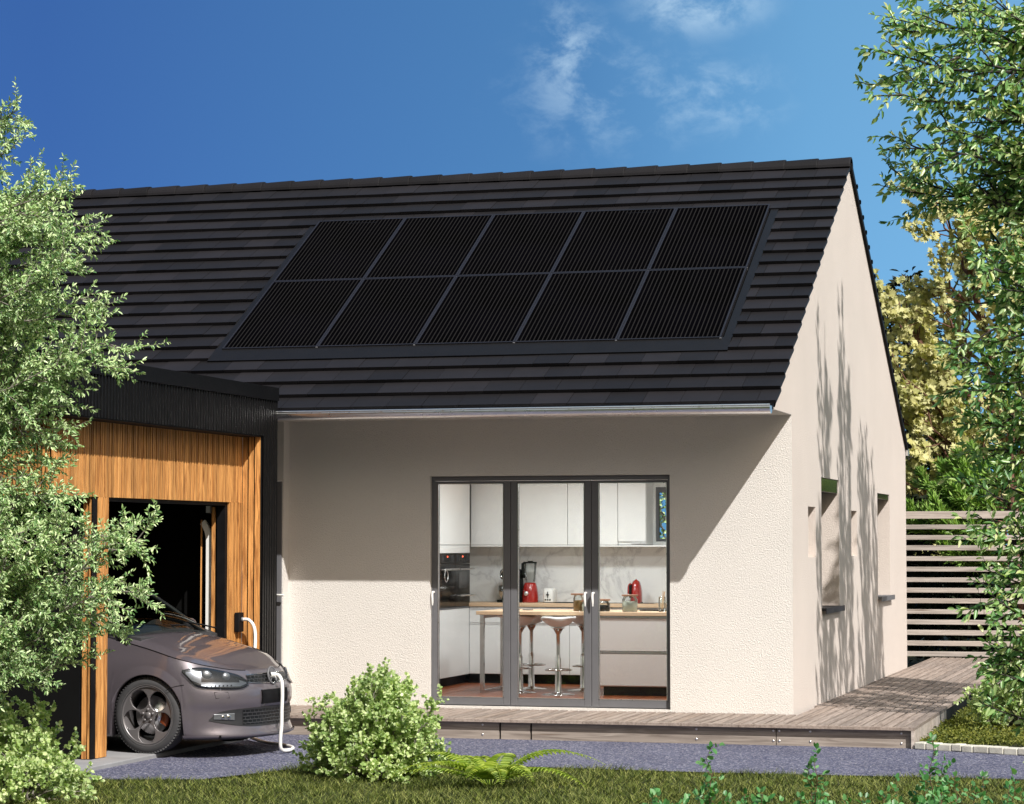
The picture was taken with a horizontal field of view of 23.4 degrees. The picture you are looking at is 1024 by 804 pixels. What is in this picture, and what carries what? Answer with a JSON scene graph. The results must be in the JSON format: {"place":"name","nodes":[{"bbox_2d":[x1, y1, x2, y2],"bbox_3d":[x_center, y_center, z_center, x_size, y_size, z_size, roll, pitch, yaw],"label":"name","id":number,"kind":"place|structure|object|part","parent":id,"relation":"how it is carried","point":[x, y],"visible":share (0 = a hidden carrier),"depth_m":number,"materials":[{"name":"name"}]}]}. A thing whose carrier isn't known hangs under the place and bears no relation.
{"place":"outdoors","nodes":[
{"label":"outdoors","id":0,"kind":"place"},
{"bbox_2d":[74,735,256,771],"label":"concrete slab","id":1,"kind":"structure","parent":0,"point":[119,752],"depth_m":19.61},
{"bbox_2d":[0,353,278,759],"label":"carport","id":2,"kind":"object","parent":1,"relation":"on","point":[169,442],"visible":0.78,"depth_m":20.97,"materials":[{"name":"wood"}]},
{"bbox_2d":[234,612,243,631],"bbox_3d":[-2.393,1.936,21.768,0.056,0.170,0.120,-1,-3,16],"label":"charging socket","id":3,"kind":"object","parent":2,"relation":"attached to","point":[239,623],"visible":1,"depth_m":21.72,"materials":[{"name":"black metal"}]},
{"bbox_2d":[243,618,294,751],"bbox_3d":[-2.039,2.357,20.819,0.256,1.028,1.993,1,-3,-13],"label":"charging cable","id":4,"kind":"object","parent":3,"relation":"attached to","point":[281,745],"visible":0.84,"depth_m":19.89,"materials":[{"name":"white plastic"}]},
{"bbox_2d":[107,582,294,753],"bbox_3d":[-3.504,2.148,20.572,3.525,1.368,1.750,-1,-4,23],"label":"parked car","id":5,"kind":"object","parent":1,"relation":"on","point":[168,688],"visible":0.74,"depth_m":19.58,"materials":[{"name":"paint"}]},
{"bbox_2d":[497,569,523,602],"bbox_3d":[-0.007,1.999,27.006,0.304,0.372,0.200,-1,-3,16],"label":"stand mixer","id":6,"kind":"object","parent":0,"point":[500,589],"visible":0.41,"depth_m":26.94,"materials":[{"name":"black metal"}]},
{"bbox_2d":[0,760,1023,803],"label":"grass","id":7,"kind":"structure","parent":0,"point":[282,786],"depth_m":17.00,"materials":[{"name":"plant"}]},
{"bbox_2d":[0,0,1023,544],"label":"sky","id":8,"kind":"structure","parent":0,"point":[140,93],"materials":[{"name":"blue"}]},
{"bbox_2d":[2,594,1023,803],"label":"lawn","id":9,"kind":"structure","parent":0,"point":[914,661],"depth_m":17.89,"materials":[{"name":"plant"}]},
{"bbox_2d":[0,732,97,803],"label":"leafy bush","id":10,"kind":"object","parent":9,"relation":"on","point":[52,779],"visible":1,"depth_m":16.17,"materials":[{"name":"green plant"}]},
{"bbox_2d":[0,688,104,799],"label":"leafy bush","id":11,"kind":"object","parent":9,"relation":"on","point":[9,725],"visible":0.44,"depth_m":16.70,"materials":[{"name":"green plant"}]},
{"bbox_2d":[0,77,170,712],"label":"slender tree","id":12,"kind":"object","parent":9,"relation":"on","point":[32,322],"visible":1,"depth_m":16.32,"materials":[{"name":"green plant"}]},
{"bbox_2d":[292,657,451,783],"bbox_3d":[-0.968,2.353,17.959,1.086,0.992,1.123,1,-3,-18],"label":"leafy bush","id":13,"kind":"object","parent":9,"relation":"on","point":[352,733],"visible":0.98,"depth_m":17.76,"materials":[{"name":"green plant"}]},
{"bbox_2d":[0,157,908,715],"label":"house","id":14,"kind":"structure","parent":9,"relation":"on","point":[762,443],"depth_m":23.10,"materials":[{"name":"paint"}]},
{"bbox_2d":[241,481,283,662],"bbox_3d":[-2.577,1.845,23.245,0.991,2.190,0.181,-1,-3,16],"label":"downspout","id":15,"kind":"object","parent":14,"relation":"in","point":[279,483],"depth_m":23.13,"materials":[{"name":"plastic"}]},
{"bbox_2d":[222,279,362,349],"bbox_3d":[-2.132,-0.856,24.271,0.974,0.041,1.556,-1,27,16],"label":"solar panel","id":16,"kind":"object","parent":14,"relation":"attached to","point":[293,314],"visible":1,"depth_m":24.24,"materials":[{"name":"glass"}]},
{"bbox_2d":[274,218,404,280],"bbox_3d":[-1.768,-1.566,25.602,0.974,0.041,1.556,-1,27,16],"label":"solar panel","id":17,"kind":"object","parent":14,"relation":"attached to","point":[339,249],"visible":1,"depth_m":25.58,"materials":[{"name":"glass"}]},
{"bbox_2d":[317,276,455,346],"bbox_3d":[-1.196,-0.871,24.008,0.974,0.041,1.556,-1,27,16],"label":"solar panel","id":18,"kind":"object","parent":14,"relation":"attached to","point":[387,311],"visible":1,"depth_m":23.98,"materials":[{"name":"glass"}]},
{"bbox_2d":[364,214,493,278],"bbox_3d":[-0.832,-1.581,25.339,0.974,0.041,1.556,-1,27,16],"label":"solar panel","id":19,"kind":"object","parent":14,"relation":"attached to","point":[429,246],"visible":1,"depth_m":25.32,"materials":[{"name":"glass"}]},
{"bbox_2d":[431,481,510,705],"bbox_3d":[-0.376,1.760,22.840,0.749,2.058,0.124,-1,-3,16],"label":"glazed door","id":20,"kind":"structure","parent":14,"relation":"in","point":[435,594],"depth_m":22.80,"materials":[{"name":"silver metal"}]},
{"bbox_2d":[415,273,550,344],"bbox_3d":[-0.261,-0.886,23.744,0.974,0.041,1.556,-1,27,16],"label":"solar panel","id":21,"kind":"object","parent":14,"relation":"attached to","point":[479,309],"visible":1,"depth_m":23.71,"materials":[{"name":"glass"}]},
{"bbox_2d":[471,484,502,544],"bbox_3d":[-0.139,1.145,27.156,0.543,0.840,0.362,-1,-3,16],"label":"wall cabinet","id":22,"kind":"object","parent":14,"relation":"attached to","point":[486,514],"depth_m":27.00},
{"bbox_2d":[471,484,502,544],"bbox_3d":[-0.186,1.136,26.993,0.539,0.840,0.022,-1,-3,16],"label":"door","id":23,"kind":"structure","parent":22,"relation":"in","point":[486,499],"depth_m":27.00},
{"bbox_2d":[457,211,583,275],"bbox_3d":[0.103,-1.596,25.075,0.974,0.041,1.556,-1,27,16],"label":"solar panel","id":24,"kind":"object","parent":14,"relation":"attached to","point":[527,243],"visible":1,"depth_m":25.05,"materials":[{"name":"glass"}]},
{"bbox_2d":[519,480,567,544],"bbox_3d":[0.387,1.137,27.008,0.546,0.840,0.362,-1,-3,16],"label":"wall cabinet","id":25,"kind":"object","parent":14,"relation":"attached to","point":[543,514],"depth_m":26.83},
{"bbox_2d":[519,480,567,544],"bbox_3d":[0.340,1.128,26.844,0.542,0.840,0.022,-1,-3,16],"label":"door","id":26,"kind":"structure","parent":25,"relation":"in","point":[543,508],"depth_m":26.83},
{"bbox_2d":[511,480,591,706],"bbox_3d":[0.355,1.748,22.634,0.762,2.058,0.124,-1,-3,16],"label":"glazed door","id":27,"kind":"structure","parent":14,"relation":"in","point":[516,700],"depth_m":22.60,"materials":[{"name":"silver metal"}]},
{"bbox_2d":[515,270,647,342],"bbox_3d":[0.675,-0.901,23.480,0.974,0.041,1.556,-1,27,16],"label":"solar panel","id":28,"kind":"object","parent":14,"relation":"attached to","point":[580,306],"visible":1,"depth_m":23.45,"materials":[{"name":"glass"}]},
{"bbox_2d":[568,483,618,544],"bbox_3d":[0.919,1.128,26.858,0.555,0.840,0.362,-1,-3,16],"label":"wall cabinet","id":29,"kind":"object","parent":14,"relation":"attached to","point":[608,513],"depth_m":26.66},
{"bbox_2d":[568,483,617,544],"bbox_3d":[0.872,1.119,26.695,0.551,0.840,0.022,-1,-3,16],"label":"door","id":30,"kind":"structure","parent":29,"relation":"in","point":[608,491],"depth_m":26.66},
{"bbox_2d":[552,208,675,272],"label":"solar panel","id":31,"kind":"object","parent":14,"relation":"attached to","point":[616,240],"visible":1,"depth_m":24.79,"materials":[{"name":"glass"}]},
{"bbox_2d":[591,480,668,707],"bbox_3d":[1.068,1.737,22.433,0.712,2.058,0.124,-1,-3,16],"label":"glazed door","id":32,"kind":"structure","parent":14,"relation":"in","point":[595,594],"depth_m":22.48,"materials":[{"name":"silver metal"}]},
{"bbox_2d":[618,483,652,544],"bbox_3d":[1.335,1.121,26.740,0.307,0.838,0.362,-1,-3,16],"label":"wall cabinet","id":33,"kind":"object","parent":14,"relation":"attached to","point":[635,512],"depth_m":26.57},
{"bbox_2d":[618,483,645,541],"bbox_3d":[1.288,1.095,26.578,0.303,0.805,0.022,-1,-3,16],"label":"door","id":34,"kind":"structure","parent":33,"relation":"in","point":[631,496],"depth_m":26.56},
{"bbox_2d":[632,542,645,544],"bbox_3d":[1.404,1.522,26.690,0.154,0.029,0.354,-1,-3,16],"label":"extractor vent","id":35,"kind":"object","parent":33,"relation":"attached to","point":[638,543],"visible":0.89,"depth_m":26.52,"materials":[{"name":"silver metal"}]},
{"bbox_2d":[656,487,665,541],"bbox_3d":[1.894,1.217,26.831,0.670,0.590,0.050,-1,-3,16],"label":"window","id":36,"kind":"structure","parent":14,"relation":"in","point":[659,490],"depth_m":26.90,"materials":[{"name":"grey glass"}]},
{"bbox_2d":[617,267,746,340],"bbox_3d":[1.610,-0.916,23.216,0.974,0.041,1.556,-1,27,16],"label":"solar panel","id":37,"kind":"object","parent":14,"relation":"attached to","point":[684,303],"visible":1,"depth_m":23.18,"materials":[{"name":"glass"}]},
{"bbox_2d":[648,204,769,269],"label":"solar panel","id":38,"kind":"object","parent":14,"relation":"attached to","point":[709,237],"visible":1,"depth_m":24.52,"materials":[{"name":"glass"}]},
{"bbox_2d":[821,478,844,613],"bbox_3d":[3.026,1.404,24.243,0.287,1.303,1.228,-1,-3,16],"label":"window","id":39,"kind":"structure","parent":14,"relation":"in","point":[828,486],"depth_m":24.25,"materials":[{"name":"black metal"}]},
{"bbox_2d":[877,493,894,601],"bbox_3d":[4.140,1.652,28.180,0.287,1.209,1.170,-1,-3,16],"label":"window","id":40,"kind":"structure","parent":14,"relation":"in","point":[879,496],"depth_m":28.14,"materials":[{"name":"black metal"}]},
{"bbox_2d":[383,749,605,786],"bbox_3d":[-0.156,2.556,17.276,1.585,0.250,1.303,-1,-3,16],"label":"fern","id":41,"kind":"object","parent":9,"relation":"on","point":[477,767],"visible":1,"depth_m":17.21,"materials":[{"name":"green plant"}]},
{"bbox_2d":[283,657,1020,748],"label":"wooden deck","id":42,"kind":"structure","parent":9,"relation":"on","point":[909,707],"depth_m":21.40,"materials":[{"name":"brown wood"}]},
{"bbox_2d":[642,788,669,803],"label":"leafy sprig","id":43,"kind":"object","parent":9,"relation":"on","point":[653,792],"visible":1,"depth_m":14.04,"materials":[{"name":"green plant"}]},
{"bbox_2d":[660,493,665,538],"bbox_3d":[2.262,2.039,36.106,1.327,3.466,1.343,3,-4,-44],"label":"garden tree","id":44,"kind":"object","parent":9,"relation":"on","point":[663,519],"visible":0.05,"depth_m":36.04,"materials":[{"name":"green plant"}]},
{"bbox_2d":[647,787,681,803],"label":"leafy sprig","id":45,"kind":"object","parent":9,"relation":"on","point":[658,794],"visible":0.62,"depth_m":14.40,"materials":[{"name":"green plant"}]},
{"bbox_2d":[684,793,690,803],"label":"leafy sprig","id":46,"kind":"object","parent":9,"relation":"on","point":[686,797],"visible":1,"depth_m":14.32,"materials":[{"name":"green plant"}]},
{"bbox_2d":[678,784,704,803],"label":"leafy sprig","id":47,"kind":"object","parent":9,"relation":"on","point":[701,791],"visible":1,"depth_m":14.17,"materials":[{"name":"green plant"}]},
{"bbox_2d":[694,741,724,803],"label":"leafy sprig","id":48,"kind":"object","parent":9,"relation":"on","point":[710,796],"visible":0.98,"depth_m":14.62,"materials":[{"name":"green plant"}]},
{"bbox_2d":[723,790,731,803],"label":"leafy sprig","id":49,"kind":"object","parent":9,"relation":"on","point":[728,796],"visible":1,"depth_m":14.25,"materials":[{"name":"green plant"}]},
{"bbox_2d":[733,787,748,803],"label":"leafy sprig","id":50,"kind":"object","parent":9,"relation":"on","point":[744,797],"visible":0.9,"depth_m":14.30,"materials":[{"name":"green plant"}]},
{"bbox_2d":[741,786,783,803],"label":"leafy sprig","id":51,"kind":"object","parent":9,"relation":"on","point":[758,797],"visible":0.95,"depth_m":14.29,"materials":[{"name":"green plant"}]},
{"bbox_2d":[762,793,775,803],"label":"leafy sprig","id":52,"kind":"object","parent":9,"relation":"on","point":[768,798],"visible":1,"depth_m":13.83,"materials":[{"name":"green plant"}]},
{"bbox_2d":[793,791,805,803],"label":"leafy sprig","id":53,"kind":"object","parent":9,"relation":"on","point":[799,795],"visible":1,"depth_m":14.24,"materials":[{"name":"green plant"}]},
{"bbox_2d":[802,742,829,803],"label":"leafy sprig","id":54,"kind":"object","parent":9,"relation":"on","point":[809,765],"visible":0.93,"depth_m":14.34,"materials":[{"name":"green plant"}]},
{"bbox_2d":[817,793,828,803],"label":"leafy sprig","id":55,"kind":"object","parent":9,"relation":"on","point":[822,801],"visible":1,"depth_m":13.98,"materials":[{"name":"green plant"}]},
{"bbox_2d":[816,794,850,803],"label":"leafy sprig","id":56,"kind":"object","parent":9,"relation":"on","point":[844,798],"visible":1,"depth_m":13.96,"materials":[{"name":"green plant"}]},
{"bbox_2d":[855,792,870,803],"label":"leafy sprig","id":57,"kind":"object","parent":9,"relation":"on","point":[866,796],"visible":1,"depth_m":13.86,"materials":[{"name":"green plant"}]},
{"bbox_2d":[877,785,903,803],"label":"leafy sprig","id":58,"kind":"object","parent":9,"relation":"on","point":[888,799],"visible":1,"depth_m":13.70,"materials":[{"name":"green plant"}]},
{"bbox_2d":[890,772,926,803],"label":"leafy sprig","id":59,"kind":"object","parent":9,"relation":"on","point":[914,800],"visible":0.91,"depth_m":13.87,"materials":[{"name":"green plant"}]},
{"bbox_2d":[917,770,940,803],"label":"leafy sprig","id":60,"kind":"object","parent":9,"relation":"on","point":[925,777],"visible":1,"depth_m":13.79,"materials":[{"name":"green plant"}]},
{"bbox_2d":[922,785,945,803],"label":"leafy sprig","id":61,"kind":"object","parent":9,"relation":"on","point":[941,797],"visible":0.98,"depth_m":13.71,"materials":[{"name":"green plant"}]},
{"bbox_2d":[883,266,987,638],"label":"evergreen tree","id":62,"kind":"object","parent":9,"relation":"on","point":[893,284],"visible":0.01,"depth_m":42.09,"materials":[{"name":"green plant"}]},
{"bbox_2d":[853,0,1023,762],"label":"broadleaf tree","id":63,"kind":"object","parent":9,"relation":"on","point":[999,194],"visible":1,"depth_m":10.74,"materials":[{"name":"green plant"}]},
{"bbox_2d":[919,732,960,803],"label":"leafy sprig","id":64,"kind":"object","parent":9,"relation":"on","point":[933,768],"visible":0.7,"depth_m":14.16,"materials":[{"name":"green plant"}]},
{"bbox_2d":[873,159,1023,574],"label":"maple tree","id":65,"kind":"object","parent":9,"relation":"on","point":[919,381],"visible":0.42,"depth_m":37.15,"materials":[{"name":"yellow plant"}]},
{"bbox_2d":[925,771,982,803],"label":"leafy sprig","id":66,"kind":"object","parent":9,"relation":"on","point":[978,795],"visible":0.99,"depth_m":13.80,"materials":[{"name":"green plant"}]},
{"bbox_2d":[906,491,1023,661],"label":"hedge","id":67,"kind":"object","parent":9,"relation":"on","point":[915,497],"visible":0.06,"depth_m":34.77,"materials":[{"name":"green plant"}]},
{"bbox_2d":[906,406,1023,647],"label":"evergreen tree","id":68,"kind":"object","parent":9,"relation":"on","point":[942,616],"visible":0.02,"depth_m":39.51,"materials":[{"name":"green plant"}]},
{"bbox_2d":[906,509,1023,656],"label":"slatted fence","id":69,"kind":"object","parent":9,"relation":"on","point":[941,514],"visible":0.24,"depth_m":32.87,"materials":[{"name":"brown wood"}]},
{"bbox_2d":[948,770,989,803],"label":"leafy sprig","id":70,"kind":"object","parent":9,"relation":"on","point":[984,800],"visible":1,"depth_m":13.75,"materials":[{"name":"green plant"}]},
{"bbox_2d":[919,704,1023,746],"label":"ground cover","id":71,"kind":"object","parent":9,"relation":"on","point":[961,725],"visible":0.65,"depth_m":20.86,"materials":[{"name":"green plant"}]},
{"bbox_2d":[953,647,1023,730],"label":"leafy bush","id":72,"kind":"object","parent":9,"relation":"on","point":[1013,705],"visible":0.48,"depth_m":21.67,"materials":[{"name":"green plant"}]},
{"bbox_2d":[988,766,1020,803],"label":"leafy sprig","id":73,"kind":"object","parent":9,"relation":"on","point":[1014,772],"visible":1,"depth_m":13.60,"materials":[{"name":"green plant"}]},
{"bbox_2d":[1002,779,1023,803],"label":"leafy sprig","id":74,"kind":"object","parent":9,"relation":"on","point":[1007,783],"visible":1,"depth_m":13.54,"materials":[{"name":"green plant"}]},
{"bbox_2d":[441,680,666,699],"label":"floor","id":75,"kind":"structure","parent":0,"point":[467,688],"depth_m":25.12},
{"bbox_2d":[440,484,469,686],"bbox_3d":[-1.105,1.813,25.735,0.614,2.335,2.680,-1,-3,16],"label":"tall cabinet","id":76,"kind":"object","parent":75,"relation":"on","point":[454,621],"visible":0.13,"depth_m":26.38,"materials":[{"name":"black metal"}]},
{"bbox_2d":[440,553,459,607],"bbox_3d":[-0.670,1.884,26.102,0.098,0.572,0.543,-1,-3,16],"label":"oven","id":77,"kind":"object","parent":76,"relation":"in","point":[447,580],"visible":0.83,"depth_m":26.10,"materials":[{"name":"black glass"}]},
{"bbox_3d":[-0.699,1.884,26.110,0.038,0.572,0.543,-1,-3,16],"label":"door front","id":78,"kind":"part","parent":77,"relation":"part of","materials":[{"name":"black glass"}]},
{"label":"door panel","id":79,"kind":"part","parent":76,"relation":"part of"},
{"bbox_2d":[455,553,474,606],"bbox_3d":[-0.520,1.914,26.630,0.098,0.572,0.544,-1,-3,16],"label":"oven","id":80,"kind":"object","parent":76,"relation":"in","point":[462,587],"visible":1,"depth_m":26.62,"materials":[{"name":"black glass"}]},
{"bbox_3d":[-0.549,1.914,26.638,0.038,0.572,0.544,-1,-3,16],"label":"door front","id":81,"kind":"part","parent":80,"relation":"part of","materials":[{"name":"black glass"}]},
{"bbox_2d":[459,572,466,587],"bbox_3d":[-0.530,1.917,26.638,0.003,0.170,0.294,-1,-3,16],"label":"window","id":82,"kind":"structure","parent":80,"relation":"in","point":[462,575],"depth_m":26.64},
{"bbox_2d":[497,615,539,693],"bbox_3d":[0.080,2.542,25.130,0.356,0.810,0.340,-3,-5,44],"label":"bar stool","id":83,"kind":"object","parent":75,"relation":"on","point":[524,620],"visible":0.48,"depth_m":25.09,"materials":[{"name":"silver metal"}]},
{"bbox_2d":[523,615,546,689],"bbox_3d":[0.202,2.580,25.801,0.356,0.810,0.340,-2,-4,30],"label":"bar stool","id":84,"kind":"object","parent":75,"relation":"on","point":[531,626],"visible":0.56,"depth_m":25.76,"materials":[{"name":"silver metal"}]},
{"bbox_2d":[540,615,575,695],"bbox_3d":[0.462,2.523,24.784,0.356,0.810,0.340,0,-3,-4],"label":"bar stool","id":85,"kind":"object","parent":75,"relation":"on","point":[557,623],"visible":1,"depth_m":24.74,"materials":[{"name":"silver metal"}]},
{"bbox_2d":[466,542,665,683],"bbox_3d":[1.116,2.269,26.665,4.370,1.530,0.514,-1,-3,16],"label":"base cabinet","id":86,"kind":"object","parent":75,"relation":"on","point":[560,570],"visible":0.24,"depth_m":26.88,"materials":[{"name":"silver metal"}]},
{"bbox_2d":[521,561,538,602],"bbox_3d":[0.196,1.955,26.940,0.180,0.452,0.202,-1,-3,16],"label":"blender","id":87,"kind":"object","parent":86,"relation":"on","point":[530,593],"visible":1,"depth_m":26.89,"materials":[{"name":"red plastic"}]},
{"bbox_2d":[543,588,556,602],"bbox_3d":[0.412,2.099,26.876,0.128,0.158,0.212,-1,-3,16],"label":"toaster","id":88,"kind":"object","parent":86,"relation":"on","point":[549,595],"visible":1,"depth_m":26.79,"materials":[{"name":"white plastic"}]},
{"bbox_2d":[605,602,658,603],"bbox_3d":[1.282,2.161,26.633,0.570,0.006,0.340,-1,-3,16],"label":"hob","id":89,"kind":"object","parent":86,"relation":"on","point":[639,603],"visible":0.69,"depth_m":26.68,"materials":[{"name":"black glass"}]},
{"bbox_2d":[627,579,642,602],"bbox_3d":[1.323,2.033,26.623,0.170,0.260,0.199,-1,-3,16],"label":"coffee machine","id":90,"kind":"object","parent":89,"relation":"on","point":[634,587],"visible":0.81,"depth_m":26.56,"materials":[{"name":"red plastic"}]},
{"bbox_2d":[476,609,665,692],"bbox_3d":[0.902,2.531,25.085,2.372,0.828,0.920,-1,-3,16],"label":"bar table","id":91,"kind":"object","parent":75,"relation":"on","point":[483,614],"visible":0.61,"depth_m":25.01,"materials":[{"name":"brown wood"}]},
{"bbox_2d":[571,593,583,610],"bbox_3d":[0.669,2.019,24.983,0.150,0.178,0.150,-1,-3,16],"label":"storage jar","id":92,"kind":"object","parent":91,"relation":"on","point":[577,605],"visible":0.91,"depth_m":24.94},
{"bbox_2d":[600,599,609,610],"bbox_3d":[0.902,2.043,24.905,0.176,0.123,0.176,-1,-3,16],"label":"storage jar","id":93,"kind":"object","parent":91,"relation":"on","point":[605,607],"visible":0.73,"depth_m":24.84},
{"bbox_2d":[622,594,637,611],"bbox_3d":[1.180,2.012,24.786,0.164,0.170,0.164,-1,-3,16],"label":"storage jar","id":94,"kind":"object","parent":91,"relation":"on","point":[629,606],"visible":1,"depth_m":24.74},
{"bbox_2d":[640,609,663,610],"bbox_3d":[1.452,2.112,25.120,0.280,0.010,0.200,-1,-3,16],"label":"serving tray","id":95,"kind":"object","parent":91,"relation":"on","point":[652,610],"visible":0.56,"depth_m":25.06,"materials":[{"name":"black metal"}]},
{"bbox_2d":[659,592,665,611],"bbox_3d":[1.497,1.988,24.698,0.072,0.208,0.072,-1,-3,16],"label":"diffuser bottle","id":96,"kind":"object","parent":91,"relation":"on","point":[663,599],"visible":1,"depth_m":24.70,"materials":[{"name":"clear glass"}]},
{"bbox_2d":[568,616,583,690],"bbox_3d":[0.734,2.563,25.495,0.340,0.810,0.356,3,-4,-43],"label":"bar stool","id":97,"kind":"object","parent":75,"relation":"on","point":[579,621],"visible":0.38,"depth_m":25.46,"materials":[{"name":"silver metal"}]},
{"bbox_2d":[600,616,666,695],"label":"kitchen island","id":98,"kind":"structure","parent":75,"relation":"on","point":[633,655],"depth_m":24.56,"materials":[{"name":"silver metal"}]},
{"bbox_2d":[89,734,1023,778],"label":"gravel path","id":99,"kind":"structure","parent":0,"point":[239,757],"depth_m":19.43,"materials":[{"name":"gravel"}]},
{"bbox_2d":[915,741,925,749],"bbox_3d":[3.373,2.820,20.320,0.098,0.056,0.136,-2,-4,34],"label":"edging stone","id":100,"kind":"object","parent":99,"relation":"on","point":[921,745],"visible":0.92,"depth_m":20.27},
{"bbox_2d":[926,742,942,749],"bbox_3d":[3.457,2.816,20.253,0.105,0.056,0.136,-2,-4,34],"label":"edging stone","id":101,"kind":"object","parent":99,"relation":"on","point":[929,746],"visible":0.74,"depth_m":20.21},
{"bbox_2d":[938,743,950,750],"bbox_3d":[3.547,2.816,20.179,0.117,0.056,0.137,-2,-4,34],"label":"edging stone","id":102,"kind":"object","parent":99,"relation":"on","point":[944,747],"visible":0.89,"depth_m":20.13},
{"bbox_2d":[951,743,966,751],"bbox_3d":[3.631,2.806,20.111,0.087,0.056,0.135,-2,-4,34],"label":"edging stone","id":103,"kind":"object","parent":99,"relation":"on","point":[956,747],"visible":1,"depth_m":20.06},
{"bbox_2d":[962,744,975,752],"bbox_3d":[3.708,2.807,20.049,0.099,0.056,0.136,-2,-4,34],"label":"edging stone","id":104,"kind":"object","parent":99,"relation":"on","point":[968,748],"visible":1,"depth_m":20.00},
{"bbox_2d":[973,745,990,753],"bbox_3d":[3.804,2.801,19.971,0.147,0.056,0.126,-3,-4,40],"label":"edging stone","id":105,"kind":"object","parent":99,"relation":"on","point":[980,748],"visible":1,"depth_m":19.92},
{"bbox_2d":[989,746,1007,753],"bbox_3d":[3.911,2.796,19.885,0.140,0.056,0.126,-3,-4,40],"label":"edging stone","id":106,"kind":"object","parent":99,"relation":"on","point":[996,749],"visible":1,"depth_m":19.84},
{"bbox_2d":[1004,747,1019,754],"bbox_3d":[4.011,2.794,19.804,0.118,0.056,0.137,-2,-4,34],"label":"edging stone","id":107,"kind":"object","parent":99,"relation":"on","point":[1010,750],"visible":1,"depth_m":19.75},
{"bbox_2d":[1018,747,1023,754],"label":"edging stone","id":108,"kind":"object","parent":99,"relation":"on","point":[1021,751],"visible":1,"depth_m":19.70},
{"bbox_2d":[471,545,665,546],"bbox_3d":[1.419,1.552,26.694,3.780,0.017,0.362,-1,-3,16],"label":"wall shelf","id":109,"kind":"object","parent":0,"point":[571,545],"depth_m":26.73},
{"bbox_2d":[906,412,1023,630],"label":"pine tree","id":110,"kind":"object","parent":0,"point":[951,494],"visible":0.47,"depth_m":33.62,"materials":[{"name":"plant"}]}
]}

